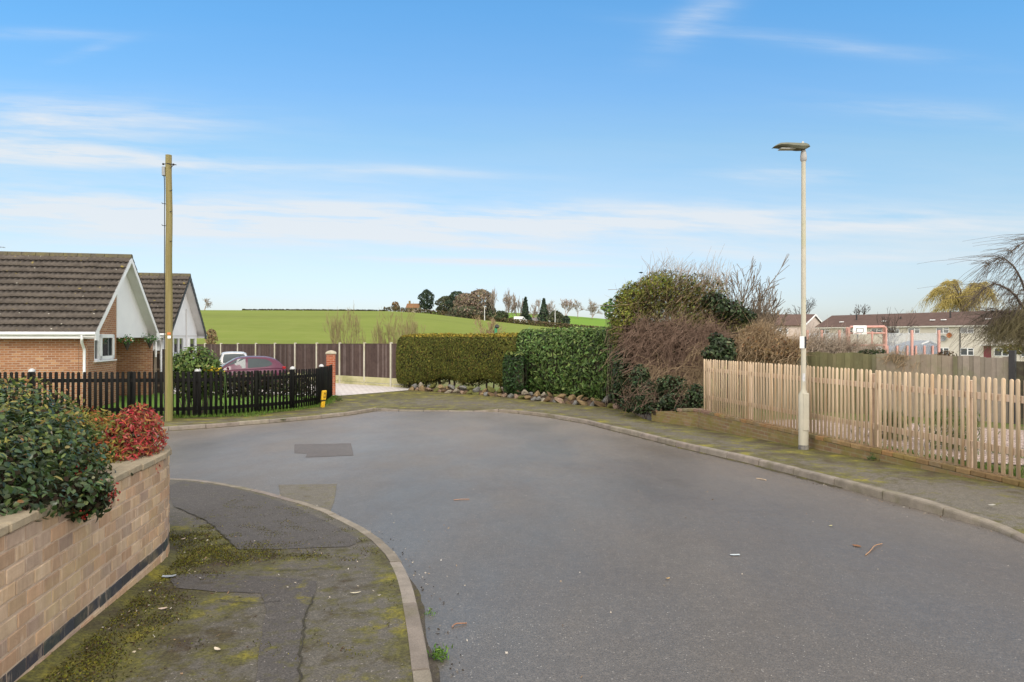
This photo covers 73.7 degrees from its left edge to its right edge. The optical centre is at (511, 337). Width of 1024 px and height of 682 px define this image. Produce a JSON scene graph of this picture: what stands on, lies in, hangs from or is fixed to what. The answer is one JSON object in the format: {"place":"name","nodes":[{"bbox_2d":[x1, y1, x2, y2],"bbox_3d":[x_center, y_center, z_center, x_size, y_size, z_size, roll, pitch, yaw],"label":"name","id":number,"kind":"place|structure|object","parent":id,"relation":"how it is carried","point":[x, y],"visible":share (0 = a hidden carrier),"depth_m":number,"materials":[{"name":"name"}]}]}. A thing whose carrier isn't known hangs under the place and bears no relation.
{"place":"outdoors","nodes":[
{"label":"outdoors","id":0,"kind":"place"},
{"bbox_2d":[20,393,357,418],"bbox_3d":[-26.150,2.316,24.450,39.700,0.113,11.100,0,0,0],"label":"lawn","id":1,"kind":"structure","parent":0,"point":[158,404],"depth_m":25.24,"materials":[{"name":"plant"}]},
{"bbox_2d":[173,345,223,414],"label":"laurel bush","id":2,"kind":"object","parent":1,"relation":"on","point":[185,361],"visible":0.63,"depth_m":19.64,"materials":[{"name":"green plant"}]},
{"bbox_2d":[198,366,227,414],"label":"daffodil clump","id":3,"kind":"object","parent":1,"relation":"on","point":[213,385],"visible":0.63,"depth_m":19.68,"materials":[{"name":"green plant"}]},
{"bbox_2d":[213,370,315,408],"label":"shrub","id":4,"kind":"object","parent":1,"relation":"on","point":[262,386],"visible":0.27,"depth_m":22.54,"materials":[{"name":"green plant"}]},
{"bbox_2d":[325,350,335,394],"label":"brick pillar","id":5,"kind":"structure","parent":1,"relation":"on","point":[330,357],"depth_m":27.94,"materials":[{"name":"brick"}]},
{"bbox_2d":[16,479,412,681],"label":"footway","id":6,"kind":"structure","parent":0,"point":[350,620],"depth_m":3.77,"materials":[{"name":"asphalt"}]},
{"bbox_2d":[40,495,399,681],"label":"moss","id":7,"kind":"object","parent":6,"relation":"on","point":[207,553],"visible":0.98,"depth_m":4.15,"materials":[{"name":"green plant"}]},
{"bbox_2d":[170,574,316,681],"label":"footway patch","id":8,"kind":"object","parent":6,"relation":"on","point":[282,626],"visible":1,"depth_m":4.01,"materials":[{"name":"asphalt"}]},
{"bbox_2d":[169,481,359,548],"bbox_3d":[-2.785,1.724,6.907,0.957,0.144,4.202,0,0,-39],"label":"footway patch","id":9,"kind":"object","parent":6,"relation":"on","point":[200,500],"visible":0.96,"depth_m":6.42,"materials":[{"name":"asphalt"}]},
{"bbox_2d":[297,595,314,681],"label":"footway crack","id":10,"kind":"object","parent":6,"relation":"on","point":[301,656],"visible":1,"depth_m":3.50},
{"bbox_2d":[174,380,408,395],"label":"driveway","id":11,"kind":"structure","parent":0,"point":[347,389],"depth_m":30.84,"materials":[{"name":"concrete"}]},
{"bbox_2d":[219,351,246,365],"bbox_3d":[-14.900,1.452,36.600,2.110,1.791,4.027,0,0,-24],"label":"parked car","id":12,"kind":"object","parent":11,"relation":"on","point":[224,357],"visible":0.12,"depth_m":36.12,"materials":[{"name":"silver metal"}]},
{"bbox_2d":[219,353,285,383],"bbox_3d":[-12.250,1.496,30.900,3.807,1.702,2.060,0,0,-26],"label":"parked car","id":13,"kind":"object","parent":11,"relation":"on","point":[251,363],"visible":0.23,"depth_m":30.49,"materials":[{"name":"pink paint"}]},
{"bbox_2d":[197,310,736,369],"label":"field","id":14,"kind":"structure","parent":0,"point":[265,326],"depth_m":111.73,"materials":[{"name":"plant"}]},
{"bbox_2d":[242,309,384,310],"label":"field hedge","id":15,"kind":"object","parent":14,"relation":"on","point":[318,309],"visible":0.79,"depth_m":261.28,"materials":[{"name":"green plant"}]},
{"bbox_2d":[471,312,505,333],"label":"bare tree","id":16,"kind":"object","parent":14,"relation":"on","point":[492,324],"visible":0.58,"depth_m":62.39,"materials":[{"name":"plant"}]},
{"bbox_2d":[0,0,1023,323],"label":"sky","id":17,"kind":"structure","parent":0,"point":[326,154],"materials":[{"name":"blue"}]},
{"bbox_2d":[7,390,1023,533],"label":"footway","id":18,"kind":"structure","parent":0,"point":[972,496],"depth_m":12.35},
{"bbox_2d":[162,154,175,420],"bbox_3d":[-9.100,-1.213,18.127,0.384,7.266,0.206,0,0,0],"label":"telegraph pole","id":19,"kind":"object","parent":18,"relation":"on","point":[168,332],"visible":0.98,"depth_m":18.07,"materials":[{"name":"brown wood"}]},
{"bbox_2d":[608,334,639,413],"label":"ivy clump","id":20,"kind":"object","parent":18,"relation":"on","point":[615,390],"visible":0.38,"depth_m":21.34,"materials":[{"name":"green plant"}]},
{"bbox_2d":[772,141,809,449],"bbox_3d":[4.872,-0.709,11.900,0.633,5.422,0.250,0,0,0],"label":"street lamp","id":21,"kind":"object","parent":18,"relation":"on","point":[803,419],"visible":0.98,"depth_m":11.88,"materials":[{"name":"metal"}]},
{"bbox_2d":[803,393,808,430],"bbox_3d":[5.102,1.292,11.852,0.105,0.660,0.045,0,0,0],"label":"door","id":22,"kind":"structure","parent":21,"relation":"in","point":[805,395],"depth_m":11.83,"materials":[{"name":"beige paint"}]},
{"bbox_2d":[652,408,1023,487],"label":"brick wall","id":23,"kind":"structure","parent":18,"relation":"on","point":[709,420],"depth_m":11.91,"materials":[{"name":"brick"}]},
{"bbox_2d":[704,359,1023,478],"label":"picket fence","id":24,"kind":"object","parent":23,"relation":"on","point":[875,386],"visible":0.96,"depth_m":10.38,"materials":[{"name":"brown wood"}]},
{"bbox_2d":[423,312,610,327],"bbox_3d":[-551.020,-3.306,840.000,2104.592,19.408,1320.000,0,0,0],"label":"field","id":25,"kind":"structure","parent":0,"point":[588,321],"depth_m":271.07,"materials":[{"name":"green plant"}]},
{"bbox_2d":[417,289,434,308],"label":"conifer tree","id":26,"kind":"object","parent":25,"relation":"on","point":[427,294],"visible":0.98,"depth_m":262.59,"materials":[{"name":"green plant"}]},
{"bbox_2d":[434,295,452,313],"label":"evergreen tree","id":27,"kind":"object","parent":25,"relation":"on","point":[441,301],"visible":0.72,"depth_m":253.85,"materials":[{"name":"green plant"}]},
{"bbox_2d":[445,291,468,308],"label":"evergreen tree","id":28,"kind":"object","parent":25,"relation":"on","point":[452,295],"visible":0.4,"depth_m":253.37,"materials":[{"name":"green plant"}]},
{"bbox_2d":[451,293,481,315],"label":"copse tree","id":29,"kind":"object","parent":25,"relation":"on","point":[457,302],"visible":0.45,"depth_m":246.71,"materials":[{"name":"brown plant"}]},
{"bbox_2d":[444,306,489,318],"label":"bush","id":30,"kind":"object","parent":25,"relation":"on","point":[453,312],"visible":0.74,"depth_m":239.41,"materials":[{"name":"green plant"}]},
{"bbox_2d":[466,288,494,315],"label":"copse tree","id":31,"kind":"object","parent":25,"relation":"on","point":[481,293],"visible":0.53,"depth_m":243.50,"materials":[{"name":"brown plant"}]},
{"bbox_2d":[485,301,496,318],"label":"copse tree","id":32,"kind":"object","parent":25,"relation":"on","point":[490,311],"visible":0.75,"depth_m":241.94,"materials":[{"name":"green plant"}]},
{"bbox_2d":[488,289,498,310],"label":"bare tree","id":33,"kind":"object","parent":25,"relation":"on","point":[493,297],"visible":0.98,"depth_m":241.31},
{"bbox_2d":[383,307,606,327],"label":"field hedge","id":34,"kind":"object","parent":25,"relation":"on","point":[534,323],"visible":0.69,"depth_m":226.87,"materials":[{"name":"green plant"}]},
{"bbox_2d":[492,310,508,321],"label":"bush","id":35,"kind":"object","parent":25,"relation":"on","point":[500,314],"visible":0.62,"depth_m":230.40,"materials":[{"name":"green plant"}]},
{"bbox_2d":[502,288,514,314],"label":"bare tree","id":36,"kind":"object","parent":25,"relation":"on","point":[506,299],"visible":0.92,"depth_m":239.24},
{"bbox_2d":[510,292,523,316],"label":"bare tree","id":37,"kind":"object","parent":25,"relation":"on","point":[514,305],"visible":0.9,"depth_m":236.59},
{"bbox_2d":[521,297,529,319],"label":"conifer tree","id":38,"kind":"object","parent":25,"relation":"on","point":[525,314],"visible":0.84,"depth_m":233.35,"materials":[{"name":"green plant"}]},
{"bbox_2d":[528,299,555,318],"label":"bare tree","id":39,"kind":"object","parent":25,"relation":"on","point":[538,305],"visible":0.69,"depth_m":230.43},
{"bbox_2d":[536,298,548,324],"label":"conifer tree","id":40,"kind":"object","parent":25,"relation":"on","point":[543,312],"visible":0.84,"depth_m":225.13,"materials":[{"name":"green plant"}]},
{"bbox_2d":[546,310,563,324],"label":"bush","id":41,"kind":"object","parent":25,"relation":"on","point":[559,316],"visible":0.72,"depth_m":220.36,"materials":[{"name":"green plant"}]},
{"bbox_2d":[560,299,574,315],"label":"bare tree","id":42,"kind":"object","parent":25,"relation":"on","point":[565,304],"visible":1,"depth_m":299.21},
{"bbox_2d":[585,299,603,318],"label":"bare tree","id":43,"kind":"object","parent":25,"relation":"on","point":[591,309],"visible":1,"depth_m":304.77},
{"bbox_2d":[414,387,626,409],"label":"rockery soil","id":44,"kind":"structure","parent":0,"point":[589,402],"depth_m":26.10,"materials":[{"name":"soil"}]},
{"bbox_2d":[395,332,518,390],"bbox_3d":[-2.249,1.093,30.357,7.054,2.690,1.603,0,0,32],"label":"conifer hedge","id":45,"kind":"object","parent":44,"relation":"on","point":[426,359],"visible":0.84,"depth_m":30.02,"materials":[{"name":"green plant"}]},
{"bbox_2d":[502,351,527,394],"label":"laurel column","id":46,"kind":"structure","parent":44,"relation":"on","point":[515,373],"depth_m":26.91,"materials":[{"name":"green plant"}]},
{"bbox_2d":[515,326,628,401],"bbox_3d":[2.406,1.054,25.995,1.617,3.046,6.868,0,0,-34],"label":"laurel hedge","id":47,"kind":"object","parent":44,"relation":"on","point":[569,361],"visible":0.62,"depth_m":25.53,"materials":[{"name":"green plant"}]},
{"bbox_2d":[600,291,625,406],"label":"laurel shoots","id":48,"kind":"object","parent":44,"relation":"on","point":[610,309],"visible":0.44,"depth_m":22.87,"materials":[{"name":"green plant"}]},
{"bbox_2d":[347,361,744,410],"bbox_3d":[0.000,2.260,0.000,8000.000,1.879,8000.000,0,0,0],"label":"ground","id":49,"kind":"structure","parent":0,"point":[496,387],"depth_m":36.14,"materials":[{"name":"beige plant"}]},
{"bbox_2d":[0,247,159,407],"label":"bungalow","id":50,"kind":"object","parent":49,"relation":"on","point":[75,313],"visible":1,"depth_m":23.32,"materials":[{"name":"tile"}]},
{"bbox_2d":[94,334,116,361],"bbox_3d":[-14.182,0.352,23.775,0.160,0.945,1.940,0,0,-12],"label":"window","id":51,"kind":"structure","parent":50,"relation":"in","point":[104,348],"depth_m":23.89,"materials":[{"name":"white plastic"}]},
{"bbox_2d":[116,334,139,350],"bbox_3d":[-14.311,0.187,25.349,0.774,0.626,0.759,0,0,0],"label":"hanging basket","id":52,"kind":"object","parent":50,"relation":"hanging from","point":[127,341],"visible":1,"depth_m":25.27,"materials":[{"name":"green metal"}]},
{"bbox_2d":[141,333,160,347],"bbox_3d":[-14.772,0.134,27.896,0.751,0.653,0.753,0,0,39],"label":"hanging basket","id":53,"kind":"object","parent":50,"relation":"hanging from","point":[150,340],"visible":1,"depth_m":27.82,"materials":[{"name":"green metal"}]},
{"bbox_2d":[153,349,163,393],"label":"side gate","id":54,"kind":"structure","parent":50,"relation":"attached to","point":[156,364],"depth_m":28.78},
{"bbox_2d":[0,437,171,681],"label":"garden wall","id":55,"kind":"structure","parent":49,"relation":"on","point":[62,579],"depth_m":3.56,"materials":[{"name":"brick"}]},
{"bbox_2d":[0,364,331,417],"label":"picket fence","id":56,"kind":"object","parent":49,"relation":"on","point":[322,376],"visible":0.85,"depth_m":19.30,"materials":[{"name":"black wood"}]},
{"bbox_2d":[138,273,206,371],"bbox_3d":[-20.375,-0.237,31.960,9.885,5.715,7.125,0,0,-12],"label":"bungalow","id":57,"kind":"object","parent":49,"relation":"on","point":[188,327],"visible":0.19,"depth_m":32.41,"materials":[{"name":"tile"}]},
{"bbox_2d":[173,337,183,354],"bbox_3d":[-15.735,0.403,32.021,0.160,0.845,2.960,0,0,-12],"label":"window","id":58,"kind":"structure","parent":57,"relation":"in","point":[178,342],"depth_m":32.43,"materials":[{"name":"white plastic"}]},
{"bbox_2d":[204,328,219,343],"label":"bush","id":59,"kind":"object","parent":49,"relation":"on","point":[210,336],"visible":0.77,"depth_m":45.83,"materials":[{"name":"brown plant"}]},
{"bbox_2d":[51,408,376,433],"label":"kerb","id":60,"kind":"structure","parent":49,"relation":"on","point":[199,426],"depth_m":18.43,"materials":[{"name":"concrete"}]},
{"bbox_2d":[170,478,431,681],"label":"kerb","id":61,"kind":"structure","parent":49,"relation":"on","point":[420,667],"depth_m":4.25,"materials":[{"name":"concrete"}]},
{"bbox_2d":[197,342,418,387],"bbox_3d":[-16.379,1.365,40.889,30.886,2.270,0.110,0,0,38],"label":"panel fence","id":62,"kind":"object","parent":49,"relation":"on","point":[373,364],"visible":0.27,"depth_m":34.82,"materials":[{"name":"brown stained wood"},{"name":"concrete"}]},
{"bbox_2d":[322,310,345,343],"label":"bare tree","id":63,"kind":"object","parent":49,"relation":"on","point":[337,335],"visible":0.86,"depth_m":45.13,"materials":[{"name":"brown plant"}]},
{"bbox_2d":[337,300,365,343],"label":"bare tree","id":64,"kind":"object","parent":49,"relation":"on","point":[353,328],"visible":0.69,"depth_m":46.35,"materials":[{"name":"brown plant"}]},
{"bbox_2d":[370,315,385,343],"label":"bare tree","id":65,"kind":"object","parent":49,"relation":"on","point":[380,337],"visible":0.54,"depth_m":46.11,"materials":[{"name":"brown plant"}]},
{"bbox_2d":[381,307,403,343],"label":"bare tree","id":66,"kind":"object","parent":49,"relation":"on","point":[389,333],"visible":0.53,"depth_m":47.02,"materials":[{"name":"brown plant"}]},
{"bbox_2d":[382,302,417,342],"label":"bare tree","id":67,"kind":"object","parent":49,"relation":"on","point":[406,331],"visible":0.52,"depth_m":44.88,"materials":[{"name":"brown plant"}]},
{"bbox_2d":[376,408,498,411],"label":"kerb","id":68,"kind":"structure","parent":49,"relation":"on","point":[387,409],"depth_m":22.67,"materials":[{"name":"concrete"}]},
{"bbox_2d":[616,364,705,419],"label":"ivy clump","id":69,"kind":"object","parent":49,"relation":"on","point":[665,398],"visible":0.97,"depth_m":18.56,"materials":[{"name":"green plant"}]},
{"bbox_2d":[622,341,709,416],"bbox_3d":[4.666,1.170,19.744,2.423,2.543,2.742,0,0,-44],"label":"bramble thicket","id":70,"kind":"object","parent":49,"relation":"on","point":[697,370],"visible":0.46,"depth_m":19.64,"materials":[{"name":"plant"}]},
{"bbox_2d":[679,314,821,339],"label":"apartment block","id":71,"kind":"structure","parent":49,"relation":"on","point":[813,320],"depth_m":115.00,"materials":[{"name":"white tile"}]},
{"bbox_2d":[499,409,1023,542],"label":"kerb","id":72,"kind":"structure","parent":49,"relation":"on","point":[926,505],"depth_m":8.80,"materials":[{"name":"concrete"}]},
{"bbox_2d":[853,325,866,352],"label":"basketball hoop","id":73,"kind":"object","parent":49,"relation":"on","point":[856,327],"visible":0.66,"depth_m":49.47,"materials":[{"name":"white plastic"}]},
{"bbox_2d":[847,325,886,348],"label":"goal frame","id":74,"kind":"object","parent":49,"relation":"on","point":[878,326],"visible":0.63,"depth_m":49.68,"materials":[{"name":"paint"}]},
{"bbox_2d":[806,327,939,355],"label":"court fence","id":75,"kind":"object","parent":49,"relation":"on","point":[931,349],"visible":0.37,"depth_m":50.04,"materials":[{"name":"metal"}]},
{"bbox_2d":[869,307,918,348],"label":"bare tree","id":76,"kind":"object","parent":49,"relation":"on","point":[889,331],"visible":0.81,"depth_m":71.85,"materials":[{"name":"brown plant"}]},
{"bbox_2d":[895,340,936,352],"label":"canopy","id":77,"kind":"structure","parent":49,"relation":"on","point":[922,342],"depth_m":54.44,"materials":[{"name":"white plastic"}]},
{"bbox_2d":[815,310,1023,360],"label":"apartment block","id":78,"kind":"structure","parent":49,"relation":"on","point":[928,327],"depth_m":96.52,"materials":[{"name":"paint"}]},
{"bbox_2d":[960,348,973,355],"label":"window","id":79,"kind":"structure","parent":78,"relation":"in","point":[967,351],"depth_m":91.50,"materials":[{"name":"white plastic"}]},
{"bbox_2d":[912,279,1004,312],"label":"golden willow","id":80,"kind":"object","parent":49,"relation":"on","point":[951,302],"visible":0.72,"depth_m":121.55,"materials":[{"name":"yellow plant"}]},
{"bbox_2d":[997,344,1023,354],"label":"bush","id":81,"kind":"object","parent":49,"relation":"on","point":[1020,349],"visible":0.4,"depth_m":79.81,"materials":[{"name":"green plant"}]},
{"bbox_2d":[91,411,1023,681],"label":"road","id":82,"kind":"structure","parent":0,"point":[543,571],"depth_m":5.53,"materials":[{"name":"asphalt"}]},
{"bbox_2d":[172,411,373,430],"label":"gutter dirt","id":83,"kind":"structure","parent":82,"relation":"on","point":[274,422],"depth_m":18.76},
{"bbox_2d":[279,484,336,510],"bbox_3d":[-2.449,1.874,8.014,0.736,0.080,1.926,0,0,-13],"label":"road patch","id":84,"kind":"object","parent":82,"relation":"on","point":[319,495],"visible":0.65,"depth_m":8.24,"materials":[{"name":"asphalt"}]},
{"bbox_2d":[294,443,353,456],"bbox_3d":[-3.527,2.082,12.697,1.085,0.097,2.138,0,0,-15],"label":"road patch","id":85,"kind":"object","parent":82,"relation":"on","point":[326,450],"visible":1,"depth_m":12.70,"materials":[{"name":"asphalt"}]},
{"bbox_2d":[409,578,439,681],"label":"gutter dirt","id":86,"kind":"structure","parent":82,"relation":"on","point":[434,671],"depth_m":3.84,"materials":[{"name":"soil"}]},
{"bbox_2d":[427,644,452,661],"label":"weed","id":87,"kind":"object","parent":86,"relation":"on","point":[438,653],"visible":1,"depth_m":3.57,"materials":[{"name":"green plant"}]},
{"bbox_2d":[58,418,1008,679],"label":"leaf litter","id":88,"kind":"object","parent":82,"relation":"on","point":[331,575],"visible":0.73,"depth_m":4.42,"materials":[{"name":"plant"}]},
{"bbox_2d":[515,413,841,487],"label":"gutter dirt","id":89,"kind":"structure","parent":82,"relation":"on","point":[716,456],"depth_m":11.18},
{"bbox_2d":[701,376,1023,477],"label":"garden ground","id":90,"kind":"structure","parent":0,"point":[1007,427],"depth_m":16.79,"materials":[{"name":"plant"}]},
{"bbox_2d":[599,277,743,393],"bbox_3d":[4.968,0.267,20.726,4.720,4.138,3.672,0,0,0],"label":"dogwood bush","id":91,"kind":"object","parent":90,"relation":"on","point":[650,340],"visible":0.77,"depth_m":20.56,"materials":[{"name":"brown plant"}]},
{"bbox_2d":[599,248,754,403],"bbox_3d":[5.410,-0.382,22.666,5.441,5.519,3.964,0,0,0],"label":"overgrown bush","id":92,"kind":"object","parent":90,"relation":"on","point":[650,294],"visible":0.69,"depth_m":22.23,"materials":[{"name":"green plant"}]},
{"bbox_2d":[701,332,737,373],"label":"ivy clump","id":93,"kind":"object","parent":90,"relation":"on","point":[720,349],"visible":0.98,"depth_m":18.40,"materials":[{"name":"green plant"}]},
{"bbox_2d":[697,291,757,397],"bbox_3d":[7.015,0.426,22.055,1.940,3.874,1.151,0,0,0],"label":"ivy clump","id":94,"kind":"object","parent":90,"relation":"on","point":[721,306],"visible":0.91,"depth_m":21.92,"materials":[{"name":"green plant"}]},
{"bbox_2d":[703,256,791,397],"bbox_3d":[7.731,-0.251,24.272,3.966,5.284,3.847,0,0,-29],"label":"bare tree","id":95,"kind":"object","parent":90,"relation":"on","point":[756,310],"visible":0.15,"depth_m":23.78,"materials":[{"name":"brown plant"}]},
{"bbox_2d":[720,255,788,365],"bbox_3d":[8.538,-0.067,23.902,2.948,5.727,4.646,0,0,0],"label":"bare tree","id":96,"kind":"object","parent":90,"relation":"on","point":[769,299],"visible":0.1,"depth_m":23.87,"materials":[{"name":"brown plant"}]},
{"bbox_2d":[720,310,823,381],"bbox_3d":[7.204,0.329,19.072,2.503,2.324,1.941,0,0,0],"label":"dry hydrangea","id":97,"kind":"object","parent":90,"relation":"on","point":[764,344],"visible":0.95,"depth_m":18.87,"materials":[{"name":"brown plant"}]},
{"bbox_2d":[789,315,889,353],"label":"bare shrub","id":98,"kind":"object","parent":90,"relation":"on","point":[834,345],"visible":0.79,"depth_m":22.23,"materials":[{"name":"plant"}]},
{"bbox_2d":[858,349,885,354],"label":"bush","id":99,"kind":"object","parent":90,"relation":"on","point":[870,351],"visible":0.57,"depth_m":18.26,"materials":[{"name":"green plant"}]},
{"bbox_2d":[746,351,1008,422],"bbox_3d":[9.148,1.228,18.038,0.092,1.710,6.748,0,0,-37],"label":"board fence","id":100,"kind":"object","parent":90,"relation":"on","point":[978,367],"visible":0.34,"depth_m":16.96,"materials":[{"name":"wood"}]},
{"bbox_2d":[762,420,1023,464],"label":"gravel bed","id":101,"kind":"object","parent":90,"relation":"on","point":[999,443],"visible":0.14,"depth_m":12.32,"materials":[{"name":"gravel"}]},
{"bbox_2d":[851,409,919,441],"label":"garden plant","id":102,"kind":"object","parent":101,"relation":"on","point":[902,423],"visible":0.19,"depth_m":12.28,"materials":[{"name":"brown plant"}]},
{"bbox_2d":[907,405,1000,454],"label":"garden plant","id":103,"kind":"object","parent":101,"relation":"on","point":[935,424],"visible":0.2,"depth_m":11.00,"materials":[{"name":"brown plant"}]},
{"bbox_2d":[768,422,1023,477],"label":"garden grass","id":104,"kind":"structure","parent":90,"relation":"on","point":[992,467],"depth_m":9.40,"materials":[{"name":"green plant"}]},
{"bbox_2d":[917,234,1023,359],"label":"weeping tree","id":105,"kind":"object","parent":90,"relation":"on","point":[1011,325],"visible":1,"depth_m":27.29,"materials":[{"name":"brown plant"}]},
{"bbox_2d":[1009,350,1023,423],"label":"board fence","id":106,"kind":"object","parent":90,"relation":"on","point":[1016,369],"visible":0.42,"depth_m":15.21,"materials":[{"name":"black wood"}]},
{"label":"planting bed","id":107,"kind":"structure","parent":0,"visible":0},
{"bbox_2d":[0,370,137,522],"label":"evergreen shrub","id":108,"kind":"object","parent":107,"relation":"on","point":[37,462],"visible":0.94,"depth_m":3.69,"materials":[{"name":"green plant"}]},
{"bbox_2d":[50,405,134,467],"bbox_3d":[-2.935,0.806,4.815,0.572,0.626,0.968,0,0,-37],"label":"nandina bush","id":109,"kind":"object","parent":107,"relation":"on","point":[92,416],"visible":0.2,"depth_m":4.75,"materials":[{"name":"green plant"}]},
{"bbox_2d":[100,402,168,472],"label":"nandina bush","id":110,"kind":"object","parent":107,"relation":"on","point":[147,438],"visible":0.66,"depth_m":4.88,"materials":[{"name":"red plant"}]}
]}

